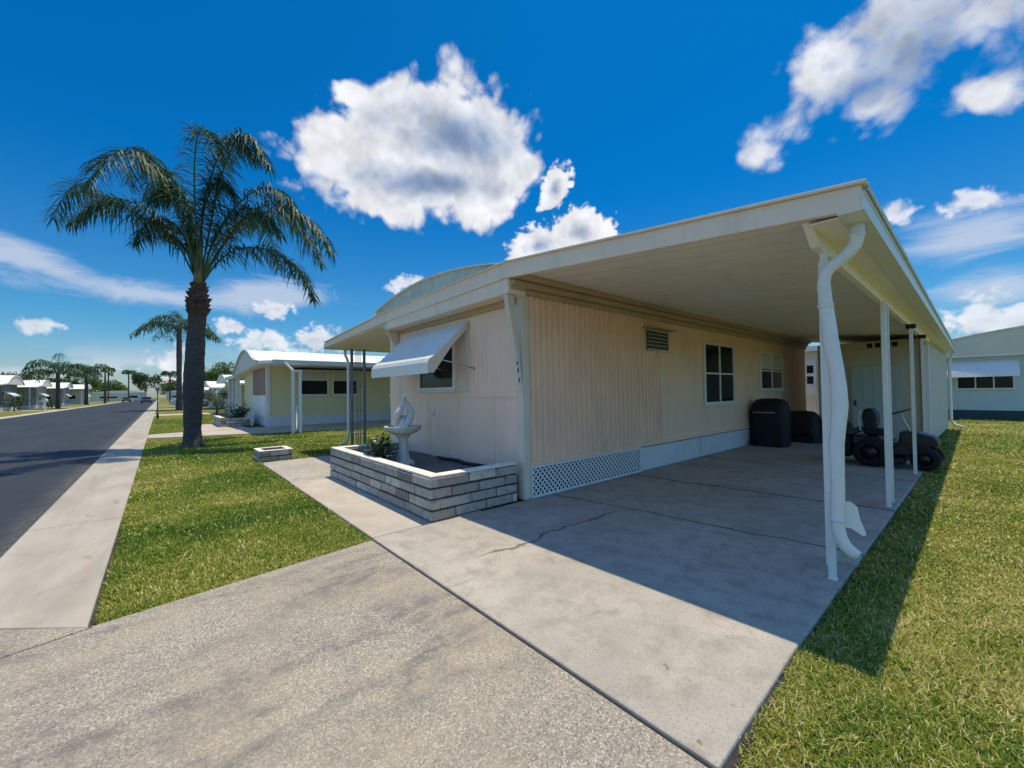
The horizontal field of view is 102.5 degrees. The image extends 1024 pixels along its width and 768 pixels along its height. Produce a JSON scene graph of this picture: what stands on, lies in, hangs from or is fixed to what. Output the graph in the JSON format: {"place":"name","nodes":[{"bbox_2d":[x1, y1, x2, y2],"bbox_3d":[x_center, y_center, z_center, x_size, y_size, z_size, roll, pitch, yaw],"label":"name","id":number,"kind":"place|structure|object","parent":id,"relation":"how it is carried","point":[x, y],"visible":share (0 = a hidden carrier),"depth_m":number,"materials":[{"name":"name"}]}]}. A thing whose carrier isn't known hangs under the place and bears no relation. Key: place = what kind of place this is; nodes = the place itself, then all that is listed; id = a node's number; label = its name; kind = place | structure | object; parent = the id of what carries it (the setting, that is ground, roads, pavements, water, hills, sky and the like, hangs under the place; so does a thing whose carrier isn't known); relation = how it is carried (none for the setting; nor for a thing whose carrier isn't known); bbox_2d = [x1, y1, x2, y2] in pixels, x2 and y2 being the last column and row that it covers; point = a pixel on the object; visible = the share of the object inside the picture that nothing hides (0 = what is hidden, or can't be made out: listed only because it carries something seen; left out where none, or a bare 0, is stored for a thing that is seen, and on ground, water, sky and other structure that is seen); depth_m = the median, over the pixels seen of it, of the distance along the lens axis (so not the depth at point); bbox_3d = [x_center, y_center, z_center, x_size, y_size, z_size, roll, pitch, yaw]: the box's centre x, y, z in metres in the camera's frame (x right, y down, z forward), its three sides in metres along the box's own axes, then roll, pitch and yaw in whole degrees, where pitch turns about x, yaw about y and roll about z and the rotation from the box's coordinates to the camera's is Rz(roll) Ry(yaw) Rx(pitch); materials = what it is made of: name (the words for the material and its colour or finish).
{"place":"outdoors","nodes":[
{"label":"outdoors","id":0,"kind":"place"},
{"bbox_2d":[0,401,121,416],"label":"lawn","id":1,"kind":"structure","parent":0,"point":[5,414],"depth_m":53.86,"materials":[{"name":"green plant"}]},
{"bbox_2d":[0,375,24,411],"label":"mobile home","id":2,"kind":"object","parent":1,"relation":"on","point":[8,386],"visible":0.88,"depth_m":47.95,"materials":[{"name":"white metal"}]},
{"bbox_2d":[4,392,9,401],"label":"window","id":3,"kind":"structure","parent":2,"relation":"in","point":[6,396],"depth_m":47.89,"materials":[{"name":"white glass"}]},
{"bbox_2d":[1,368,47,379],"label":"tree","id":4,"kind":"object","parent":1,"relation":"on","point":[7,373],"visible":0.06,"depth_m":105.46,"materials":[{"name":"green plant"}]},
{"bbox_2d":[17,380,51,408],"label":"mobile home","id":5,"kind":"object","parent":1,"relation":"on","point":[34,392],"visible":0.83,"depth_m":59.38,"materials":[{"name":"grey metal"}]},
{"bbox_2d":[41,399,47,409],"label":"mailbox","id":6,"kind":"object","parent":1,"relation":"on","point":[44,400],"visible":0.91,"depth_m":49.27,"materials":[{"name":"white metal"}]},
{"bbox_2d":[41,398,62,407],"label":"shrub","id":7,"kind":"object","parent":1,"relation":"on","point":[51,403],"visible":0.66,"depth_m":57.73,"materials":[{"name":"green plant"}]},
{"bbox_2d":[43,376,63,382],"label":"tree","id":8,"kind":"object","parent":1,"relation":"on","point":[52,380],"visible":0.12,"depth_m":154.20,"materials":[{"name":"green plant"}]},
{"bbox_2d":[21,353,96,408],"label":"palm tree","id":9,"kind":"object","parent":1,"relation":"on","point":[74,372],"visible":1,"depth_m":55.86,"materials":[{"name":"green plant"}]},
{"bbox_2d":[46,383,73,405],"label":"mobile home","id":10,"kind":"object","parent":1,"relation":"on","point":[64,393],"visible":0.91,"depth_m":76.81,"materials":[{"name":"grey metal"}]},
{"bbox_2d":[69,385,91,403],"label":"mobile home","id":11,"kind":"object","parent":1,"relation":"on","point":[76,392],"visible":0.27,"depth_m":98.07,"materials":[{"name":"grey metal"}]},
{"bbox_2d":[63,376,102,392],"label":"tree","id":12,"kind":"object","parent":1,"relation":"on","point":[97,385],"visible":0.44,"depth_m":165.95,"materials":[{"name":"green plant"}]},
{"bbox_2d":[60,363,113,404],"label":"palm tree","id":13,"kind":"object","parent":1,"relation":"on","point":[106,368],"visible":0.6,"depth_m":82.87,"materials":[{"name":"green plant"}]},
{"bbox_2d":[104,371,105,402],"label":"utility pole","id":14,"kind":"object","parent":1,"relation":"on","point":[104,387],"visible":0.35,"depth_m":100.33,"materials":[{"name":"brown wood"}]},
{"bbox_2d":[101,367,115,401],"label":"palm tree","id":15,"kind":"object","parent":1,"relation":"on","point":[113,369],"visible":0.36,"depth_m":146.51,"materials":[{"name":"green plant"}]},
{"bbox_2d":[95,379,127,391],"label":"tree","id":16,"kind":"object","parent":1,"relation":"on","point":[113,386],"visible":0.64,"depth_m":176.38,"materials":[{"name":"green plant"}]},
{"bbox_2d":[89,391,146,400],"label":"mobile home","id":17,"kind":"object","parent":1,"relation":"on","point":[116,395],"visible":0.77,"depth_m":170.29,"materials":[{"name":"beige"}]},
{"bbox_2d":[100,396,117,398],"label":"window","id":18,"kind":"structure","parent":17,"relation":"in","point":[101,397],"depth_m":169.03,"materials":[{"name":"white glass"}]},
{"bbox_2d":[121,370,136,396],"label":"palm tree","id":19,"kind":"object","parent":1,"relation":"on","point":[126,372],"visible":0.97,"depth_m":155.03,"materials":[{"name":"green plant"}]},
{"bbox_2d":[0,399,156,557],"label":"road","id":20,"kind":"structure","parent":0,"point":[48,460],"depth_m":10.72,"materials":[{"name":"grey asphalt"}]},
{"bbox_2d":[122,397,130,401],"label":"parked car","id":21,"kind":"object","parent":20,"relation":"on","point":[126,399],"visible":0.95,"depth_m":119.32,"materials":[{"name":"grey paint"}]},
{"bbox_2d":[141,397,151,402],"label":"parked car","id":22,"kind":"object","parent":20,"relation":"on","point":[146,399],"visible":1,"depth_m":94.40,"materials":[{"name":"grey paint"}]},
{"bbox_2d":[0,400,158,629],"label":"sidewalk","id":23,"kind":"structure","parent":0,"point":[55,559],"depth_m":3.80,"materials":[{"name":"concrete"}]},
{"bbox_2d":[1,403,227,416],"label":"driveways","id":24,"kind":"structure","parent":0,"point":[154,415],"depth_m":45.56,"materials":[{"name":"concrete"}]},
{"bbox_2d":[1,395,30,410],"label":"shrub","id":25,"kind":"object","parent":24,"relation":"on","point":[18,404],"visible":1,"depth_m":46.79,"materials":[{"name":"green plant"}]},
{"bbox_2d":[147,420,390,438],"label":"neighbour driveway","id":26,"kind":"structure","parent":0,"point":[211,430],"depth_m":17.00,"materials":[{"name":"concrete"}]},
{"bbox_2d":[213,415,250,426],"bbox_3d":[-13.626,1.767,20.015,1.256,0.415,3.013,0,-1,-41],"label":"brick planter","id":27,"kind":"object","parent":26,"relation":"on","point":[223,421],"visible":0.94,"depth_m":18.94,"materials":[{"name":"white paint"}]},
{"bbox_2d":[220,402,253,417],"bbox_3d":[-13.028,1.470,19.576,1.180,1.205,1.458,-1,-1,12],"label":"shrub","id":28,"kind":"object","parent":27,"relation":"in","point":[238,413],"visible":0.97,"depth_m":19.45,"materials":[{"name":"green plant"}]},
{"bbox_2d":[0,540,706,767],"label":"driveway","id":29,"kind":"structure","parent":0,"point":[371,654],"depth_m":1.96,"materials":[{"name":"grey concrete"}]},
{"bbox_2d":[290,477,480,539],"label":"path","id":30,"kind":"structure","parent":0,"point":[367,514],"depth_m":5.01,"materials":[{"name":"concrete"}]},
{"bbox_2d":[330,441,516,521],"bbox_3d":[-1.484,1.292,6.190,1.378,0.494,3.463,0,-1,-41],"label":"planter box","id":31,"kind":"object","parent":30,"relation":"on","point":[430,488],"visible":0.94,"depth_m":5.05,"materials":[{"name":"white paint"}]},
{"bbox_2d":[365,432,398,461],"bbox_3d":[-1.954,0.951,6.118,0.468,0.486,0.780,0,-1,-41],"label":"flowering plant","id":32,"kind":"object","parent":31,"relation":"in","point":[380,445],"visible":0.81,"depth_m":6.05,"materials":[{"name":"green plant"}]},
{"bbox_2d":[384,391,421,465],"bbox_3d":[-1.661,0.671,6.274,0.577,1.145,0.577,0,-1,-41],"label":"fountain","id":33,"kind":"object","parent":31,"relation":"on","point":[402,428],"visible":0.97,"depth_m":6.19,"materials":[{"name":"white stone"}]},
{"bbox_2d":[0,0,1023,398],"label":"sky","id":34,"kind":"structure","parent":0,"point":[423,139],"materials":[{"name":"blue"}]},
{"bbox_2d":[89,400,1023,767],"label":"lawn","id":35,"kind":"structure","parent":0,"point":[768,758],"depth_m":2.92,"materials":[{"name":"green plant"}]},
{"bbox_2d":[155,386,159,418],"bbox_3d":[-22.716,1.163,26.340,0.259,2.120,0.259,-1,-1,27],"label":"lamp post","id":36,"kind":"object","parent":35,"relation":"on","point":[157,388],"visible":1,"depth_m":26.31,"materials":[{"name":"black metal"}]},
{"bbox_2d":[159,371,175,400],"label":"palm tree","id":37,"kind":"object","parent":35,"relation":"on","point":[168,374],"visible":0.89,"depth_m":80.60,"materials":[{"name":"green plant"}]},
{"bbox_2d":[165,390,182,399],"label":"mobile home","id":38,"kind":"object","parent":35,"relation":"on","point":[173,395],"visible":0.37,"depth_m":165.76,"materials":[{"name":"grey metal"}]},
{"bbox_2d":[128,311,221,409],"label":"palm tree","id":39,"kind":"object","parent":35,"relation":"on","point":[178,327],"visible":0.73,"depth_m":43.69,"materials":[{"name":"green plant"}]},
{"bbox_2d":[39,121,338,447],"bbox_3d":[-8.990,-2.692,11.775,7.032,9.004,6.087,0,-1,-41],"label":"palm tree","id":40,"kind":"object","parent":35,"relation":"on","point":[165,191],"visible":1,"depth_m":11.62,"materials":[{"name":"green plant"}]},
{"bbox_2d":[169,399,208,406],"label":"parked car","id":41,"kind":"object","parent":35,"relation":"on","point":[172,402],"visible":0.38,"depth_m":53.47,"materials":[{"name":"silver metal"}]},
{"bbox_2d":[204,387,208,405],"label":"mobile home","id":42,"kind":"object","parent":35,"relation":"on","point":[206,388],"depth_m":61.06,"materials":[{"name":"grey"}]},
{"bbox_2d":[204,367,223,380],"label":"tree","id":43,"kind":"object","parent":35,"relation":"on","point":[211,375],"visible":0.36,"depth_m":89.25,"materials":[{"name":"green plant"}]},
{"bbox_2d":[204,381,224,407],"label":"mobile home","id":44,"kind":"object","parent":35,"relation":"on","point":[213,386],"visible":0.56,"depth_m":46.69,"materials":[{"name":"beige metal"}]},
{"bbox_2d":[203,390,227,414],"bbox_3d":[-21.989,1.410,30.749,2.481,1.999,2.220,0,-1,-41],"label":"shrub","id":45,"kind":"object","parent":35,"relation":"on","point":[216,405],"visible":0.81,"depth_m":30.59,"materials":[{"name":"green plant"}]},
{"bbox_2d":[212,362,234,374],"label":"tree","id":46,"kind":"object","parent":35,"relation":"on","point":[225,370],"visible":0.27,"depth_m":104.43,"materials":[{"name":"green plant"}]},
{"bbox_2d":[215,375,244,411],"bbox_3d":[-17.929,0.782,37.332,14.070,3.165,9.450,0,-1,-41],"label":"mobile home","id":47,"kind":"object","parent":35,"relation":"on","point":[221,379],"visible":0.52,"depth_m":32.56,"materials":[{"name":"white metal"}]},
{"bbox_2d":[250,409,253,425],"bbox_3d":[-11.860,1.545,18.766,0.055,0.774,0.773,0,-1,-41],"label":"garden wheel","id":48,"kind":"object","parent":35,"relation":"on","point":[252,417],"visible":1,"depth_m":18.75,"materials":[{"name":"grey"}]},
{"bbox_2d":[253,446,292,462],"bbox_3d":[-5.348,1.560,9.198,0.657,0.242,0.710,0,-1,-41],"label":"brick planter","id":49,"kind":"object","parent":35,"relation":"on","point":[268,454],"visible":0.98,"depth_m":8.98,"materials":[{"name":"white paint"}]},
{"bbox_2d":[225,350,390,432],"bbox_3d":[-7.952,0.157,24.891,14.300,3.660,14.851,0,-1,-41],"label":"mobile home","id":50,"kind":"object","parent":35,"relation":"on","point":[293,389],"visible":0.59,"depth_m":19.77,"materials":[{"name":"yellow metal"}]},
{"bbox_2d":[298,369,328,396],"bbox_3d":[-9.409,-0.050,19.552,1.360,1.270,0.067,0,-1,-41],"label":"window","id":51,"kind":"structure","parent":50,"relation":"in","point":[314,382],"depth_m":19.60,"materials":[{"name":"white glass"}]},
{"bbox_2d":[332,370,357,395],"bbox_3d":[-8.300,-0.047,20.501,1.320,1.270,0.067,0,-1,-41],"label":"window","id":52,"kind":"structure","parent":50,"relation":"in","point":[339,377],"depth_m":20.39,"materials":[{"name":"white metal"}]},
{"bbox_2d":[262,442,939,767],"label":"carport slab","id":53,"kind":"structure","parent":35,"relation":"on","point":[683,606],"depth_m":3.18,"materials":[{"name":"concrete"}]},
{"bbox_2d":[750,398,790,447],"bbox_3d":[6.294,0.928,10.037,0.713,1.150,0.817,0,-1,-41],"label":"barbecue grill","id":54,"kind":"object","parent":53,"relation":"on","point":[770,422],"visible":1,"depth_m":9.82,"materials":[{"name":"black fabric"}]},
{"bbox_2d":[791,410,822,443],"bbox_3d":[7.565,1.098,10.716,0.777,0.800,0.900,0,-1,-41],"label":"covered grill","id":55,"kind":"object","parent":53,"relation":"on","point":[806,426],"visible":0.62,"depth_m":10.43,"materials":[{"name":"black fabric"}]},
{"bbox_2d":[821,420,851,442],"bbox_3d":[8.198,1.174,10.435,0.772,0.620,0.679,0,-1,-41],"label":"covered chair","id":56,"kind":"object","parent":53,"relation":"on","point":[848,426],"visible":0.12,"depth_m":10.32,"materials":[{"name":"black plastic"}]},
{"bbox_2d":[845,408,943,470],"bbox_3d":[6.680,0.938,7.417,0.900,1.019,1.500,0,-1,-41],"label":"riding mower","id":57,"kind":"object","parent":53,"relation":"on","point":[867,447],"visible":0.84,"depth_m":7.14,"materials":[{"name":"black paint"}]},
{"bbox_2d":[323,178,955,580],"bbox_3d":[4.792,-0.078,12.001,17.142,3.279,11.050,0,-1,-41],"label":"mobile home","id":58,"kind":"object","parent":35,"relation":"on","point":[603,358],"visible":0.96,"depth_m":5.99,"materials":[{"name":"beige metal"}]},
{"bbox_2d":[416,341,456,392],"bbox_3d":[-1.313,-0.358,7.013,0.067,1.000,1.240,0,-1,-41],"label":"window","id":59,"kind":"structure","parent":58,"relation":"in","point":[438,380],"depth_m":6.84,"materials":[{"name":"glass"}]},
{"bbox_2d":[644,329,669,352],"bbox_3d":[2.662,-0.779,7.517,0.820,0.390,0.040,0,-1,-41],"label":"louvre window","id":60,"kind":"structure","parent":58,"relation":"in","point":[658,341],"depth_m":7.47,"materials":[{"name":"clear glass"}]},
{"bbox_2d":[703,341,736,405],"bbox_3d":[4.666,-0.216,9.196,1.590,1.370,0.067,0,-1,-41],"label":"window","id":61,"kind":"structure","parent":58,"relation":"in","point":[718,359],"depth_m":9.18,"materials":[{"name":"glass"}]},
{"bbox_2d":[759,351,784,390],"bbox_3d":[7.209,-0.340,11.377,1.790,1.070,0.067,0,-1,-41],"label":"window","id":62,"kind":"structure","parent":58,"relation":"in","point":[770,363],"depth_m":11.35,"materials":[{"name":"grey glass"}]},
{"bbox_2d":[805,345,819,413],"bbox_3d":[14.168,0.031,19.968,7.100,3.100,6.700,0,-1,-41],"label":"mobile home","id":63,"kind":"object","parent":35,"relation":"on","point":[811,369],"visible":0.11,"depth_m":17.06,"materials":[{"name":"white"}]},
{"bbox_2d":[805,360,817,412],"bbox_3d":[12.435,0.101,17.112,0.046,2.200,0.420,0,-1,-41],"label":"door","id":64,"kind":"structure","parent":63,"relation":"in","point":[810,365],"depth_m":17.08,"materials":[{"name":"white metal"}]},
{"bbox_2d":[806,393,818,414],"bbox_3d":[12.415,0.943,16.134,1.250,1.180,2.000,0,-1,-41],"label":"railing","id":65,"kind":"object","parent":35,"relation":"on","point":[811,397],"visible":0.14,"depth_m":16.25,"materials":[{"name":"white metal"}]},
{"bbox_2d":[817,338,964,438],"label":"storage shed","id":66,"kind":"structure","parent":35,"relation":"on","point":[862,362],"depth_m":10.24,"materials":[{"name":"beige metal"}]},
{"bbox_2d":[850,365,905,438],"bbox_3d":[9.019,0.487,10.158,0.078,1.880,1.000,0,-1,-41],"label":"door","id":67,"kind":"structure","parent":66,"relation":"in","point":[866,381],"depth_m":10.17,"materials":[{"name":"white paint"}]},
{"bbox_2d":[945,325,1023,419],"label":"mobile home","id":68,"kind":"object","parent":35,"relation":"on","point":[987,371],"visible":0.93,"depth_m":16.86,"materials":[{"name":"blue"}]},
{"bbox_2d":[956,376,1015,389],"bbox_3d":[19.586,-0.276,17.045,0.067,1.050,1.640,0,-1,-41],"label":"window","id":69,"kind":"structure","parent":68,"relation":"in","point":[997,382],"depth_m":17.01,"materials":[{"name":"black glass"}]},
{"label":"ground","id":70,"kind":"structure","parent":0,"visible":0},
{"bbox_2d":[0,400,133,418],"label":"kerb","id":71,"kind":"structure","parent":70,"relation":"on","point":[6,417],"depth_m":40.62,"materials":[{"name":"concrete"}]},
{"bbox_2d":[131,372,162,392],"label":"tree","id":72,"kind":"object","parent":70,"relation":"on","point":[139,378],"visible":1,"depth_m":186.42,"materials":[{"name":"green plant"}]},
{"bbox_2d":[158,380,175,394],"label":"tree","id":73,"kind":"object","parent":70,"relation":"on","point":[165,386],"visible":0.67,"depth_m":187.04,"materials":[{"name":"green plant"}]}
]}

